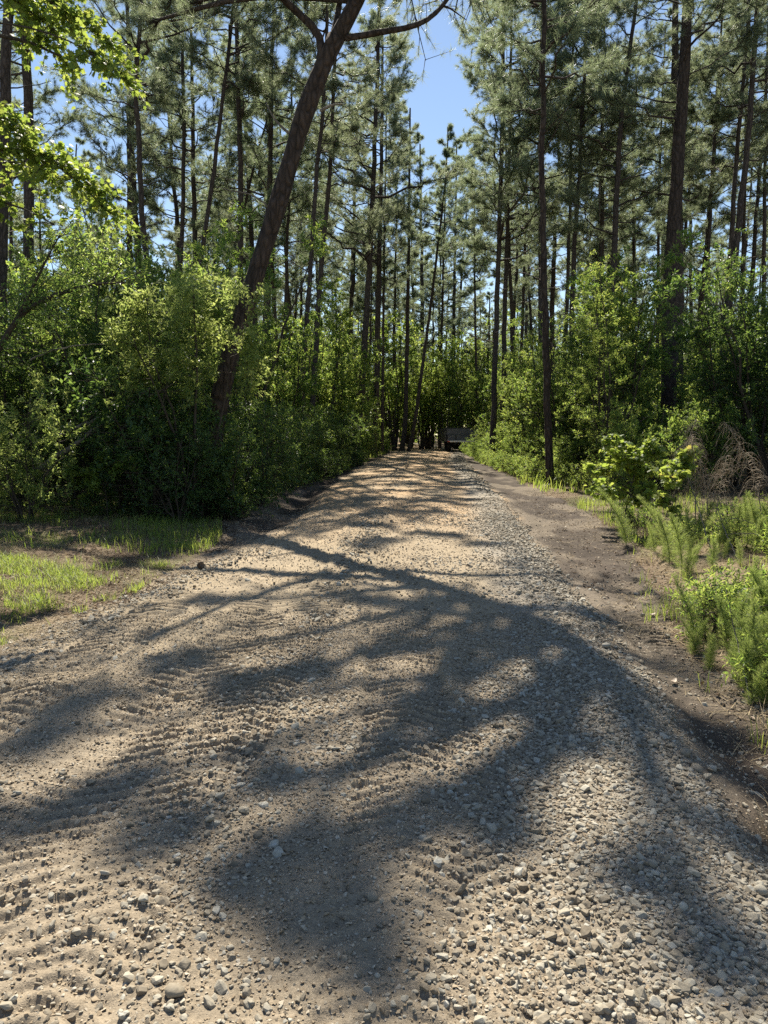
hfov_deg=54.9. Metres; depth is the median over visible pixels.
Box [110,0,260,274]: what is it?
pine tree
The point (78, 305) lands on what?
tall shrub
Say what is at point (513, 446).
bush
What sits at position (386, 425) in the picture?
tall shrub
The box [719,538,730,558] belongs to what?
feathery weed
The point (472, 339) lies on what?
tall shrub
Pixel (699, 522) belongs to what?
leafy weed
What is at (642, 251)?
pine tree
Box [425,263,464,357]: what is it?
pine tree
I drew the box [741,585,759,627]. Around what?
feathery weed
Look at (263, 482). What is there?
bush
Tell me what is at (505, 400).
tall shrub
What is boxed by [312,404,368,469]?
bush
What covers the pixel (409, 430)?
tall shrub
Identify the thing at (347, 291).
pine tree
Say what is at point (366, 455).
bush
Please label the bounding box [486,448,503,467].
bush
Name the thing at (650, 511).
feathery weed
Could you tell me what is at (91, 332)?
tall shrub
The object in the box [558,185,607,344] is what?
pine tree
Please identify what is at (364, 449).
bush
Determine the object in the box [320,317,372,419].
tall shrub
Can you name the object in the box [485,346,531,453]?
tall shrub
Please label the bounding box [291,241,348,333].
pine tree
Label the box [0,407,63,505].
bush
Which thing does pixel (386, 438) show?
bush
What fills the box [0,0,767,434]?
sky
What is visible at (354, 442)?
bush
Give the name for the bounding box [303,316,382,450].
tall shrub
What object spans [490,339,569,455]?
tall shrub
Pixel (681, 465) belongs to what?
maple sapling
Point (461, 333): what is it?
undergrowth
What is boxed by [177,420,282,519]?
bush
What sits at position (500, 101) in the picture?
pine tree
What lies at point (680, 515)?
feathery weed
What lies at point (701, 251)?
pine tree
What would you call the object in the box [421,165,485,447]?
pine tree
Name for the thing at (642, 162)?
pine tree
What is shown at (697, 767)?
loose stone
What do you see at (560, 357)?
tall shrub
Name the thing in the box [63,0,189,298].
pine tree
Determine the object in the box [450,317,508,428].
tall shrub
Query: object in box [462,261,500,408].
pine tree
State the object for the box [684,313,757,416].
tall shrub
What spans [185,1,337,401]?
pine tree
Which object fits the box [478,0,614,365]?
pine tree
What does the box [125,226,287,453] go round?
tall shrub
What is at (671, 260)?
tall shrub
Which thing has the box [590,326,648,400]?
tall shrub
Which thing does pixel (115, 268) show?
sapling
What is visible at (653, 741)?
loose stone
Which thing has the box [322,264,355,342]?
pine tree
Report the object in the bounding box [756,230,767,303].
pine tree
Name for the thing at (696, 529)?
leafy weed
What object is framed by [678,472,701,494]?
bush
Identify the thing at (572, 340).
tall shrub
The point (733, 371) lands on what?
tall shrub
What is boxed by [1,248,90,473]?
tall shrub
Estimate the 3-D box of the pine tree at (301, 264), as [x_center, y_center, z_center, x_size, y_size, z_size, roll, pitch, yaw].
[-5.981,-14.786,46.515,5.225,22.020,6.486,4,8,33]
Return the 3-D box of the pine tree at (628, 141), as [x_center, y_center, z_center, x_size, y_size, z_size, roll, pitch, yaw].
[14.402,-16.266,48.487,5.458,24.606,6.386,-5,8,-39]
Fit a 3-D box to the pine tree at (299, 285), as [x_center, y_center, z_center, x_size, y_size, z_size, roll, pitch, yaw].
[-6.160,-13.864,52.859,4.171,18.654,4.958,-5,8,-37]
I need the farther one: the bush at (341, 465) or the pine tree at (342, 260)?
the pine tree at (342, 260)
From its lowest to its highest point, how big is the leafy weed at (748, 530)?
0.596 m
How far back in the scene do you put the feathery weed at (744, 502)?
10.09 m
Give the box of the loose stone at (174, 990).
[165,983,185,997]
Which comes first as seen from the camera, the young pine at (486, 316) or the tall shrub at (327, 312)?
the tall shrub at (327, 312)
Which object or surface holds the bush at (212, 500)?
on the ground at (698, 570)
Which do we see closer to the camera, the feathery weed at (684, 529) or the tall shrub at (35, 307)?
the feathery weed at (684, 529)
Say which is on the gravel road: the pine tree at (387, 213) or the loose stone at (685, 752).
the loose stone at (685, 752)
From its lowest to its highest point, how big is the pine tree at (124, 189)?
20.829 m
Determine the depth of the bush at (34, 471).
11.62 m
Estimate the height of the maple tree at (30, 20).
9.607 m
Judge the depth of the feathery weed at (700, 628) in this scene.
5.34 m
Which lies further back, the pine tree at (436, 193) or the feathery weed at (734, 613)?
the pine tree at (436, 193)
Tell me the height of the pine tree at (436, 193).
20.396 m
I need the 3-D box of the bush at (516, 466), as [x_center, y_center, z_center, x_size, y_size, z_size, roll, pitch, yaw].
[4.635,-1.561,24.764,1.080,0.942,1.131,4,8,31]
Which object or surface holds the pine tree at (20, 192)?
on the ground at (698, 570)
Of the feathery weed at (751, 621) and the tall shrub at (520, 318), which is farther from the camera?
the tall shrub at (520, 318)
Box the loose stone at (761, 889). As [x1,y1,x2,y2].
[753,884,767,895]
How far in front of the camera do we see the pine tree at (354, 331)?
87.30 m
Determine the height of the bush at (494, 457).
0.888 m
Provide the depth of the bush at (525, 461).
22.85 m
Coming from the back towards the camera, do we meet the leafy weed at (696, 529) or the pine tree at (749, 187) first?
the pine tree at (749, 187)
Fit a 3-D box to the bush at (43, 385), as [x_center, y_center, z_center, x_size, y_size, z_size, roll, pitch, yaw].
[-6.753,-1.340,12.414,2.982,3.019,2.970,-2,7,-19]
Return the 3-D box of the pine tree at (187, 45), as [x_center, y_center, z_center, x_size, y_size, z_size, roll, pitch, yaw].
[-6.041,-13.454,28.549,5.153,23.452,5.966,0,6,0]
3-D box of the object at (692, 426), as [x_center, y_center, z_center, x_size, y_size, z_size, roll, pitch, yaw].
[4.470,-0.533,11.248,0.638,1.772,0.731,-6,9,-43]
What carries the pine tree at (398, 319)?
on the ground at (698, 570)
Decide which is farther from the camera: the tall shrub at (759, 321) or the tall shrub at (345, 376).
the tall shrub at (345, 376)
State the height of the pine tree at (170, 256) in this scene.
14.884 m
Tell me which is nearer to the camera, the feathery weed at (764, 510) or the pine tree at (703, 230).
the feathery weed at (764, 510)
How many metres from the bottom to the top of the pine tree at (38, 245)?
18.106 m
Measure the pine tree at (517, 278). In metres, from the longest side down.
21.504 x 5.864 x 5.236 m
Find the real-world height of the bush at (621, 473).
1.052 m
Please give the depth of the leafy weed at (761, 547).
8.19 m
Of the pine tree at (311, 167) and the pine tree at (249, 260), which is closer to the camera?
the pine tree at (311, 167)
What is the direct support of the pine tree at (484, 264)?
on the ground at (698, 570)
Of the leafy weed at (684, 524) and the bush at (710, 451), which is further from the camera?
the bush at (710, 451)
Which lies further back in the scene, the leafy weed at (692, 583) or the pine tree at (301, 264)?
the pine tree at (301, 264)
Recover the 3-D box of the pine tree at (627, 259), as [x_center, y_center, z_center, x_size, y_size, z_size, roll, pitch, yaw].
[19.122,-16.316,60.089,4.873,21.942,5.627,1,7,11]
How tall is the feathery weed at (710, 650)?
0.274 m
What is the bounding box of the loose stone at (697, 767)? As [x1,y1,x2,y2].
[690,763,702,772]
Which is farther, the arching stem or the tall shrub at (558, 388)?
the tall shrub at (558, 388)
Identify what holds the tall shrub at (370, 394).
on the ground at (698, 570)
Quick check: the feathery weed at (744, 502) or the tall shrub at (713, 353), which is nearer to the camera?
the feathery weed at (744, 502)
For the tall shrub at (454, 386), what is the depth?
51.80 m
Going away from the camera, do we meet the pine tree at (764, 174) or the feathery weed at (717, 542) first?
the feathery weed at (717, 542)
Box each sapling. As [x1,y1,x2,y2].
[0,208,162,379]
[59,215,245,455]
[61,449,138,516]
[94,264,281,520]
[384,336,458,448]
[582,432,670,525]
[646,444,703,533]
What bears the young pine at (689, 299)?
on the ground at (698, 570)
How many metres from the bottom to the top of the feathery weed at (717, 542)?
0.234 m
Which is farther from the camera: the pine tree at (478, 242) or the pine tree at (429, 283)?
the pine tree at (429, 283)
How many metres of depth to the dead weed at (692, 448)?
10.54 m
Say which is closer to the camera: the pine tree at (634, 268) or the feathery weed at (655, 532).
the feathery weed at (655, 532)
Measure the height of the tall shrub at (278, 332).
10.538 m
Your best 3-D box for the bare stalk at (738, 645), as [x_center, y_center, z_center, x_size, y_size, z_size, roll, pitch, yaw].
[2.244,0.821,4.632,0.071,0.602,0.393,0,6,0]
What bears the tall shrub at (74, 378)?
on the ground at (698, 570)
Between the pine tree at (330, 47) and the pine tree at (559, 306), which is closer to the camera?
the pine tree at (330, 47)
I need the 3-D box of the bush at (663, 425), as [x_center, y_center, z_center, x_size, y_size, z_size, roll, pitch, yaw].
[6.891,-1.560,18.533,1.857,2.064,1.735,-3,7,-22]
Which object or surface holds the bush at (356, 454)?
on the ground at (698, 570)
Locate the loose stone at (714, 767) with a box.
[706,765,716,771]
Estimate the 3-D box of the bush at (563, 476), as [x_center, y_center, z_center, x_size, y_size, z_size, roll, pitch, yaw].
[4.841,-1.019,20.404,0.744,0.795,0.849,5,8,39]
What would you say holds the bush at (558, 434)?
on the ground at (698, 570)
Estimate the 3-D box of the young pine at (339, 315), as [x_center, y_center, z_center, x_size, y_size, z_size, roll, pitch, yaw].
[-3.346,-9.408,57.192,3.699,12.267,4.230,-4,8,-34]
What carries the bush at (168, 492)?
on the ground at (698, 570)
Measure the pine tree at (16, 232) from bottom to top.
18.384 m
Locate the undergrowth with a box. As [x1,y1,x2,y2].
[61,305,760,444]
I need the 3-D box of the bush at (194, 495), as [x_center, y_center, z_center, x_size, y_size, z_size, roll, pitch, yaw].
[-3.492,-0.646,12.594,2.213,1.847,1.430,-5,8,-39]
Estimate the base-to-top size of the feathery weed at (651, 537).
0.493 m
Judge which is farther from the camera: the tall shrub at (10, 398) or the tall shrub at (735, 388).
the tall shrub at (735, 388)
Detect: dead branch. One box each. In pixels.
[29,388,150,478]
[67,374,190,431]
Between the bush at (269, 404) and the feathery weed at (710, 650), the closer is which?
the feathery weed at (710, 650)
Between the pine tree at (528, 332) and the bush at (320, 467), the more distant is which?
the pine tree at (528, 332)
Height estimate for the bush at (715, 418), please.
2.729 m
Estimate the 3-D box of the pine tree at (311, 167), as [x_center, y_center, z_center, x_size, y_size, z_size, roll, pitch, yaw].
[-4.768,-13.020,37.419,5.494,20.533,4.872,2,7,19]
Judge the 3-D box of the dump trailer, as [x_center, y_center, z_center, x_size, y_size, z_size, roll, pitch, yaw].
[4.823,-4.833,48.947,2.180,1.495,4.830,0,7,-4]
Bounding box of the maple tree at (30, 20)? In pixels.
[0,0,150,246]
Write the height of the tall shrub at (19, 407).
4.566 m
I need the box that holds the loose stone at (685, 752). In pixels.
[680,748,690,756]
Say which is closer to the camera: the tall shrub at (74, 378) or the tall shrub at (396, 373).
the tall shrub at (74, 378)
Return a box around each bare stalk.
[688,478,712,553]
[712,492,737,559]
[726,590,750,699]
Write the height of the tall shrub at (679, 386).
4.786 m
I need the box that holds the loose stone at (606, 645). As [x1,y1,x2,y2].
[601,643,610,647]
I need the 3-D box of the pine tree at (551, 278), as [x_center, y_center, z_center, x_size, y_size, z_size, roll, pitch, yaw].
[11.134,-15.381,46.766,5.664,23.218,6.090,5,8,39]
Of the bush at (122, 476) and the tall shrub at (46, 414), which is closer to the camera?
the bush at (122, 476)
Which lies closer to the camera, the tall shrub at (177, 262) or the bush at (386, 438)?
the tall shrub at (177, 262)
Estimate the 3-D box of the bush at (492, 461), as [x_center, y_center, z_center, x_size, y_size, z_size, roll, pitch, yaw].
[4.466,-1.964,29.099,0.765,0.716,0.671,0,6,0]
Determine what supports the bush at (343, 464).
on the ground at (698, 570)
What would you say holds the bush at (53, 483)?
on the ground at (698, 570)
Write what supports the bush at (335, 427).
on the ground at (698, 570)
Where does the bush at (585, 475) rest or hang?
on the ground at (698, 570)
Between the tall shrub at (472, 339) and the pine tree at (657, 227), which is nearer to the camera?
the pine tree at (657, 227)
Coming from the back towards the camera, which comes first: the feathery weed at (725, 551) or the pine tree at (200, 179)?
the pine tree at (200, 179)
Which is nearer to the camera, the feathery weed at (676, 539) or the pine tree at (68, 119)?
the feathery weed at (676, 539)
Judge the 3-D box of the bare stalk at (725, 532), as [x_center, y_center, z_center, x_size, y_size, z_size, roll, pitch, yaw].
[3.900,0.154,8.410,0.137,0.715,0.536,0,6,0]
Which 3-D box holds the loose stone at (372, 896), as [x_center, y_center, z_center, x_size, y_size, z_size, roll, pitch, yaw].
[-0.037,1.243,2.388,0.037,0.030,0.042,11,16,0]
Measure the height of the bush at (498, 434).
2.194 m
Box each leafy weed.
[604,492,656,528]
[621,506,654,527]
[650,519,701,538]
[663,516,702,544]
[664,584,746,644]
[668,511,710,539]
[668,559,767,636]
[684,569,750,622]
[686,558,750,617]
[702,511,766,548]
[706,505,751,532]
[711,497,743,522]
[720,623,767,698]
[729,567,767,610]
[732,491,767,515]
[733,563,767,602]
[741,511,767,551]
[750,531,767,558]
[759,515,767,561]
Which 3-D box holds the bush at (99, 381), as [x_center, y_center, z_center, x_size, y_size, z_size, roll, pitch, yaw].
[-4.171,-1.353,13.278,2.384,3.078,3.688,4,8,30]
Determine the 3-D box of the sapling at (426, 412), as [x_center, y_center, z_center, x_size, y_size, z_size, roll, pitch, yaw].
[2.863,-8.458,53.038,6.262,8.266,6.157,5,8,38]
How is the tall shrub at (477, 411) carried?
on the ground at (698, 570)
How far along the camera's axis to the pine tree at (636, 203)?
42.05 m
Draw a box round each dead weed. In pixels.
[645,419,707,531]
[674,434,719,524]
[682,444,724,518]
[699,455,742,527]
[716,422,767,514]
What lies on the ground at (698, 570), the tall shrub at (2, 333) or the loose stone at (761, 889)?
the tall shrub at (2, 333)
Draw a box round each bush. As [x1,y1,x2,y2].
[0,369,73,503]
[0,394,89,520]
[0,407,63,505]
[18,422,86,492]
[31,349,233,515]
[66,361,218,512]
[106,420,240,523]
[115,379,238,498]
[140,476,197,509]
[147,420,259,521]
[171,477,236,513]
[174,416,249,501]
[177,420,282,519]
[203,388,317,507]
[224,397,312,484]
[239,396,307,457]
[253,401,315,465]
[258,404,334,483]
[271,428,312,471]
[301,419,340,468]
[305,376,382,446]
[307,410,329,449]
[307,449,337,479]
[309,448,340,478]
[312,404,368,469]
[314,406,369,463]
[316,448,350,477]
[318,419,349,456]
[324,411,368,460]
[333,458,349,471]
[345,444,363,465]
[348,455,360,467]
[351,420,380,456]
[357,448,372,464]
[360,433,369,458]
[362,417,383,456]
[369,421,394,452]
[378,428,391,450]
[459,442,476,455]
[460,440,468,454]
[467,435,482,453]
[470,413,498,444]
[472,417,498,447]
[474,446,488,461]
[475,424,496,450]
[478,421,510,457]
[479,448,497,464]
[484,421,517,455]
[485,449,505,468]
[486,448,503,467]
[488,456,503,467]
[493,421,540,460]
[494,452,520,473]
[495,451,511,471]
[501,456,518,475]
[508,454,532,475]
[513,359,615,476]
[514,449,541,478]
[514,453,544,479]
[518,454,554,481]
[534,422,581,480]
[542,432,590,482]
[546,461,570,486]
[563,453,596,488]
[570,396,667,487]
[575,405,627,460]
[604,458,651,495]
[612,391,710,491]
[622,382,711,476]
[633,409,690,486]
[647,387,712,473]
[650,404,710,443]
[656,382,749,491]
[678,404,749,490]
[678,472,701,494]
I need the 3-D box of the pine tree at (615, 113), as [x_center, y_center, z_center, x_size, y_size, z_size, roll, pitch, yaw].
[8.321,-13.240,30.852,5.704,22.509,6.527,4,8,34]
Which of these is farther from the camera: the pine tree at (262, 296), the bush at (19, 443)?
the pine tree at (262, 296)
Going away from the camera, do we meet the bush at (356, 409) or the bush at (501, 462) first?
the bush at (501, 462)
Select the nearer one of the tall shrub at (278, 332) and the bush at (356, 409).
the bush at (356, 409)
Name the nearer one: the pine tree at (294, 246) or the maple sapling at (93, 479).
the maple sapling at (93, 479)
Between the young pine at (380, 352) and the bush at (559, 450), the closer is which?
the bush at (559, 450)
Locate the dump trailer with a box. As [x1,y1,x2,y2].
[438,428,479,450]
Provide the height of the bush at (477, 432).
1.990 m
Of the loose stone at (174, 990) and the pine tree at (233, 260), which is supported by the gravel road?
the loose stone at (174, 990)
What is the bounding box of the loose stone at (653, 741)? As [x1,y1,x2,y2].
[647,738,657,746]
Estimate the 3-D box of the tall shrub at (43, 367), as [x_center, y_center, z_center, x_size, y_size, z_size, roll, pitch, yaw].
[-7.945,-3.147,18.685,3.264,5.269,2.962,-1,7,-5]
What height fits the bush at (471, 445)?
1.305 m
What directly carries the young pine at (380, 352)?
on the ground at (698, 570)
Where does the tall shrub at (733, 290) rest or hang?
on the ground at (698, 570)
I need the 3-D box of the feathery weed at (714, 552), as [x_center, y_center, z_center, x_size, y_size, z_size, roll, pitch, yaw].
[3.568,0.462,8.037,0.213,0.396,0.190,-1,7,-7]
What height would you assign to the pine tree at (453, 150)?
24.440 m
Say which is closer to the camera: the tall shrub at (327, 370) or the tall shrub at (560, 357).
the tall shrub at (327, 370)
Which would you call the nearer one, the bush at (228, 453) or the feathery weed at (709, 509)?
the feathery weed at (709, 509)
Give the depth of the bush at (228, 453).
16.10 m
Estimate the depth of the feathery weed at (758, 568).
5.87 m
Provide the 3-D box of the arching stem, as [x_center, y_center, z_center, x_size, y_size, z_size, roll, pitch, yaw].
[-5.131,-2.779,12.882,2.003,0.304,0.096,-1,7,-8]
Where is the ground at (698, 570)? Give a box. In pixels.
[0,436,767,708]
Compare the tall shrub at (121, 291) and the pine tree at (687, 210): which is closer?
the tall shrub at (121, 291)
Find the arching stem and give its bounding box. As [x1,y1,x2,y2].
[29,343,147,360]
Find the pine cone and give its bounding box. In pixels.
[197,562,203,568]
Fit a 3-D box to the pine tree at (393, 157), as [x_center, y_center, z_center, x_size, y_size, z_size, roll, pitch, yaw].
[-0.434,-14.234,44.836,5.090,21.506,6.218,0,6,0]
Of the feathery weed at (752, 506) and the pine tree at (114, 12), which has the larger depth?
the pine tree at (114, 12)
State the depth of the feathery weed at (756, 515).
8.97 m
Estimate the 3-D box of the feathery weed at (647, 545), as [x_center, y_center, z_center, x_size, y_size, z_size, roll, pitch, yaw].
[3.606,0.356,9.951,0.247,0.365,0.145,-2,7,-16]
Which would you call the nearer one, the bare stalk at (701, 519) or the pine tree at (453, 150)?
the bare stalk at (701, 519)
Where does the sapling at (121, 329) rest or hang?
on the ground at (698, 570)
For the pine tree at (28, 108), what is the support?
on the ground at (698, 570)
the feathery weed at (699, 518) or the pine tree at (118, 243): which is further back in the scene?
the pine tree at (118, 243)
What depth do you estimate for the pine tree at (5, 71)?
17.98 m
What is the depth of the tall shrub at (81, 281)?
25.90 m
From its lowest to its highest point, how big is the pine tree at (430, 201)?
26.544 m
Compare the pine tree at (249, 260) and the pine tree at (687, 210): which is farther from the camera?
the pine tree at (249, 260)
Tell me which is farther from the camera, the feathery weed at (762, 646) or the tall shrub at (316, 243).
the tall shrub at (316, 243)
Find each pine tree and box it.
[0,0,85,414]
[0,0,97,321]
[0,0,116,415]
[0,33,42,226]
[7,86,57,279]
[7,182,44,309]
[8,185,86,321]
[8,208,21,239]
[34,135,109,300]
[37,0,256,286]
[62,0,190,292]
[62,140,142,321]
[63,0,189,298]
[68,209,116,302]
[99,0,268,272]
[109,226,144,290]
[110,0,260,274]
[123,0,493,511]
[132,9,230,311]
[152,193,191,300]
[154,215,189,280]
[169,0,296,406]
[169,141,229,280]
[175,153,244,290]
[177,96,311,280]
[182,0,325,307]
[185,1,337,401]
[195,20,308,345]
[197,96,291,330]
[205,222,245,314]
[222,87,309,401]
[229,91,332,381]
[230,189,262,318]
[233,230,282,319]
[236,33,343,384]
[246,0,399,419]
[248,0,413,417]
[249,237,284,363]
[258,257,293,347]
[271,198,328,328]
[271,202,334,338]
[289,0,465,449]
[289,162,348,354]
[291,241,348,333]
[306,7,420,454]
[311,82,395,349]
[313,272,347,357]
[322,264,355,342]
[324,219,374,342]
[333,256,374,351]
[334,91,418,452]
[334,184,402,422]
[345,231,404,339]
[346,201,406,428]
[346,234,394,432]
[347,276,373,344]
[356,175,429,438]
[361,98,433,450]
[385,219,435,442]
[385,250,418,442]
[388,134,457,435]
[400,122,480,451]
[400,259,446,349]
[414,212,469,366]
[420,143,485,447]
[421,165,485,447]
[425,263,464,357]
[432,200,486,357]
[448,305,470,365]
[451,128,513,446]
[453,0,602,434]
[453,0,609,453]
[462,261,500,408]
[465,89,581,368]
[465,121,563,418]
[466,0,630,485]
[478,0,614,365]
[480,142,558,372]
[499,181,560,358]
[499,274,537,349]
[500,224,542,342]
[500,275,532,348]
[502,192,565,355]
[510,91,597,373]
[515,0,660,423]
[522,0,635,392]
[523,265,563,359]
[533,0,716,341]
[546,75,663,282]
[547,238,588,337]
[549,289,569,342]
[553,17,664,317]
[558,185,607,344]
[559,89,662,300]
[564,133,648,317]
[576,55,670,451]
[586,207,652,335]
[589,0,767,424]
[591,187,650,298]
[600,0,747,407]
[606,5,731,402]
[617,252,655,337]
[621,97,704,344]
[622,188,660,332]
[642,102,726,304]
[651,0,767,399]
[654,21,762,403]
[655,130,728,407]
[673,0,767,465]
[683,1,767,457]
[683,224,713,326]
[687,0,767,461]
[693,247,727,342]
[693,250,738,340]
[699,0,767,404]
[710,57,767,321]
[710,146,767,328]
[733,270,767,331]
[740,226,767,348]
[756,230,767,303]
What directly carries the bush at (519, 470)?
on the ground at (698, 570)
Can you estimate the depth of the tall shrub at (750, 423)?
17.71 m
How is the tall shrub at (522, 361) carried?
on the ground at (698, 570)
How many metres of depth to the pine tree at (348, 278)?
68.97 m
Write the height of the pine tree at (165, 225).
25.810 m
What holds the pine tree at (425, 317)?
on the ground at (698, 570)
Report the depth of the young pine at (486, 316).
63.30 m
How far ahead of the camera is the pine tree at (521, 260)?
38.89 m
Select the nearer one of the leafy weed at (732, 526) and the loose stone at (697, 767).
the loose stone at (697, 767)
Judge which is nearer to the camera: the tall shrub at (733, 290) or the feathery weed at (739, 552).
the feathery weed at (739, 552)
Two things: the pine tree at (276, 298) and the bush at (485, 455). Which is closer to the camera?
the bush at (485, 455)
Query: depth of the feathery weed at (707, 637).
5.10 m
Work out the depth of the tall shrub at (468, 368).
57.72 m
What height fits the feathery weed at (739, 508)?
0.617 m
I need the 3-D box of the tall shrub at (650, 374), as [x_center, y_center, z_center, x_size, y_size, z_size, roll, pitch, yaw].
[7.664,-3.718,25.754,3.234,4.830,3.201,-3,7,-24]
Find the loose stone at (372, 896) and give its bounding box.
[367,891,377,901]
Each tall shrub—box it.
[0,219,152,495]
[0,290,28,454]
[0,296,82,497]
[0,325,45,481]
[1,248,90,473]
[3,250,164,499]
[5,268,58,434]
[6,281,123,456]
[7,215,153,417]
[7,257,63,417]
[9,334,101,482]
[12,265,203,504]
[38,188,212,456]
[41,258,143,375]
[52,240,127,392]
[74,307,207,459]
[115,254,217,396]
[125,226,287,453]
[168,200,334,457]
[183,268,285,465]
[232,337,283,409]
[238,319,293,413]
[246,358,283,409]
[249,292,336,452]
[271,290,347,421]
[271,306,301,405]
[276,310,366,442]
[285,331,354,400]
[287,278,383,433]
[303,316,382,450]
[309,345,348,409]
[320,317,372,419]
[345,368,382,446]
[352,299,425,450]
[369,343,414,444]
[370,354,412,446]
[381,336,445,447]
[395,337,453,448]
[400,356,453,447]
[410,337,456,437]
[420,358,472,444]
[433,329,491,427]
[434,342,488,450]
[437,335,486,448]
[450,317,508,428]
[450,341,491,444]
[456,338,507,427]
[464,357,500,440]
[472,309,526,406]
[481,338,530,449]
[483,339,553,434]
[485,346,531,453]
[490,335,556,455]
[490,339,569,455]
[498,310,599,457]
[500,307,590,460]
[500,345,558,453]
[537,334,594,465]
[550,260,674,445]
[553,249,669,483]
[555,324,580,384]
[557,226,703,442]
[563,308,649,470]
[566,254,692,451]
[567,335,662,448]
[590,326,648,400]
[629,303,708,422]
[630,356,691,422]
[652,303,716,404]
[653,269,767,486]
[683,228,767,491]
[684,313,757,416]
[686,312,763,456]
[694,316,766,470]
[701,323,767,458]
[704,265,767,480]
[708,327,765,473]
[722,255,767,451]
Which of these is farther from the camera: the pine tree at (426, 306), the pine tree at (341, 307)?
the pine tree at (426, 306)
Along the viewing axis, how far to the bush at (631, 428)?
17.67 m
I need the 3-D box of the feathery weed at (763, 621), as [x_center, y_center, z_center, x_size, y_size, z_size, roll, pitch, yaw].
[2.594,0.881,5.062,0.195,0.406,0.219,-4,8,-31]
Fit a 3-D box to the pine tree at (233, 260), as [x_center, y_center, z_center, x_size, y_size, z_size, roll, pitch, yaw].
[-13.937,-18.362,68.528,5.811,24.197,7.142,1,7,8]
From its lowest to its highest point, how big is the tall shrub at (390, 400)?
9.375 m
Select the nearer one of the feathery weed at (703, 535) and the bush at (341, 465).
the feathery weed at (703, 535)
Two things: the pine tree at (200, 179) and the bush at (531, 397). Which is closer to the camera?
the bush at (531, 397)
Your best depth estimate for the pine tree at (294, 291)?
55.10 m
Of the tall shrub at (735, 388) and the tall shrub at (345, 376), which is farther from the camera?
the tall shrub at (345, 376)
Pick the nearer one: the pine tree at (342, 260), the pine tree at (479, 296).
the pine tree at (342, 260)
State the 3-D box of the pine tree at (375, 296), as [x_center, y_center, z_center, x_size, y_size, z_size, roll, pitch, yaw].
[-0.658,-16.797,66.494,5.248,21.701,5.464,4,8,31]
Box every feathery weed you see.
[596,486,633,542]
[636,494,673,549]
[645,521,658,551]
[645,526,657,548]
[652,523,660,543]
[656,511,677,562]
[658,536,673,560]
[668,511,691,570]
[670,571,708,647]
[675,509,682,534]
[679,546,698,577]
[679,617,701,655]
[682,505,700,552]
[682,526,697,555]
[685,535,692,556]
[686,617,708,654]
[690,534,707,571]
[691,505,705,539]
[694,593,713,634]
[698,508,724,541]
[699,528,707,541]
[699,632,718,666]
[701,501,714,533]
[702,635,715,670]
[705,538,719,567]
[715,594,738,651]
[716,535,723,550]
[719,518,731,550]
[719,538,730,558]
[720,592,751,680]
[723,589,743,623]
[725,526,733,545]
[726,629,742,664]
[727,503,744,542]
[728,609,762,661]
[730,637,759,690]
[733,538,745,564]
[734,595,767,693]
[738,615,762,654]
[740,495,750,532]
[740,507,752,539]
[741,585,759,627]
[743,658,767,704]
[745,491,766,544]
[747,516,765,551]
[747,565,767,624]
[748,504,761,541]
[751,555,767,619]
[752,632,767,674]
[756,613,767,649]
[757,680,767,704]
[760,502,767,528]
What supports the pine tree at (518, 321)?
on the ground at (698, 570)
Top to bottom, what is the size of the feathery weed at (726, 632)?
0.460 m
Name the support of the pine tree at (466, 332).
on the ground at (698, 570)
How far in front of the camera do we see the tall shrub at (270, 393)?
28.89 m
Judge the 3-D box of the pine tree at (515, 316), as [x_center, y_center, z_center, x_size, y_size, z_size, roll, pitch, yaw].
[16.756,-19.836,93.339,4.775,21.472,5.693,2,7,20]
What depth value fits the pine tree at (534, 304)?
67.11 m
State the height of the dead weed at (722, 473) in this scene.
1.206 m
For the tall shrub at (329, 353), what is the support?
on the ground at (698, 570)
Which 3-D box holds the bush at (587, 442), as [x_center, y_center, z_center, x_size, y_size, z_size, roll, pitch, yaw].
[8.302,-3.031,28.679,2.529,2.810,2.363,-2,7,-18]
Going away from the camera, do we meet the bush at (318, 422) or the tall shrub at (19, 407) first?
the tall shrub at (19, 407)
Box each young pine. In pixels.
[322,310,357,366]
[359,324,396,420]
[399,278,465,446]
[462,292,518,426]
[471,311,509,392]
[683,265,739,357]
[683,272,760,359]
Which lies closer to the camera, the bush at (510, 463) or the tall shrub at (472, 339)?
the bush at (510, 463)
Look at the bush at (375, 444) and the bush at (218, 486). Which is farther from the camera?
the bush at (375, 444)
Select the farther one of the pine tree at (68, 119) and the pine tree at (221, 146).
the pine tree at (221, 146)
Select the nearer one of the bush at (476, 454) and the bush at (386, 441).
the bush at (476, 454)
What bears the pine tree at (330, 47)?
on the ground at (698, 570)
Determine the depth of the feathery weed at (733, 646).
5.10 m
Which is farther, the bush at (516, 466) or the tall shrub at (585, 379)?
the bush at (516, 466)
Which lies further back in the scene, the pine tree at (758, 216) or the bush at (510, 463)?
the pine tree at (758, 216)
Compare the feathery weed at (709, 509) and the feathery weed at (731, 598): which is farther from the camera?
the feathery weed at (709, 509)
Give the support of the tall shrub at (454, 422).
on the ground at (698, 570)
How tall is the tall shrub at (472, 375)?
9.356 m
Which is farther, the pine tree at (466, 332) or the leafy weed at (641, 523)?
the pine tree at (466, 332)
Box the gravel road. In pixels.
[0,443,767,1023]
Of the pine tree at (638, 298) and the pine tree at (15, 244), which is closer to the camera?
the pine tree at (15, 244)
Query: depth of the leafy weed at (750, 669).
4.59 m
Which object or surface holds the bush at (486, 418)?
on the ground at (698, 570)

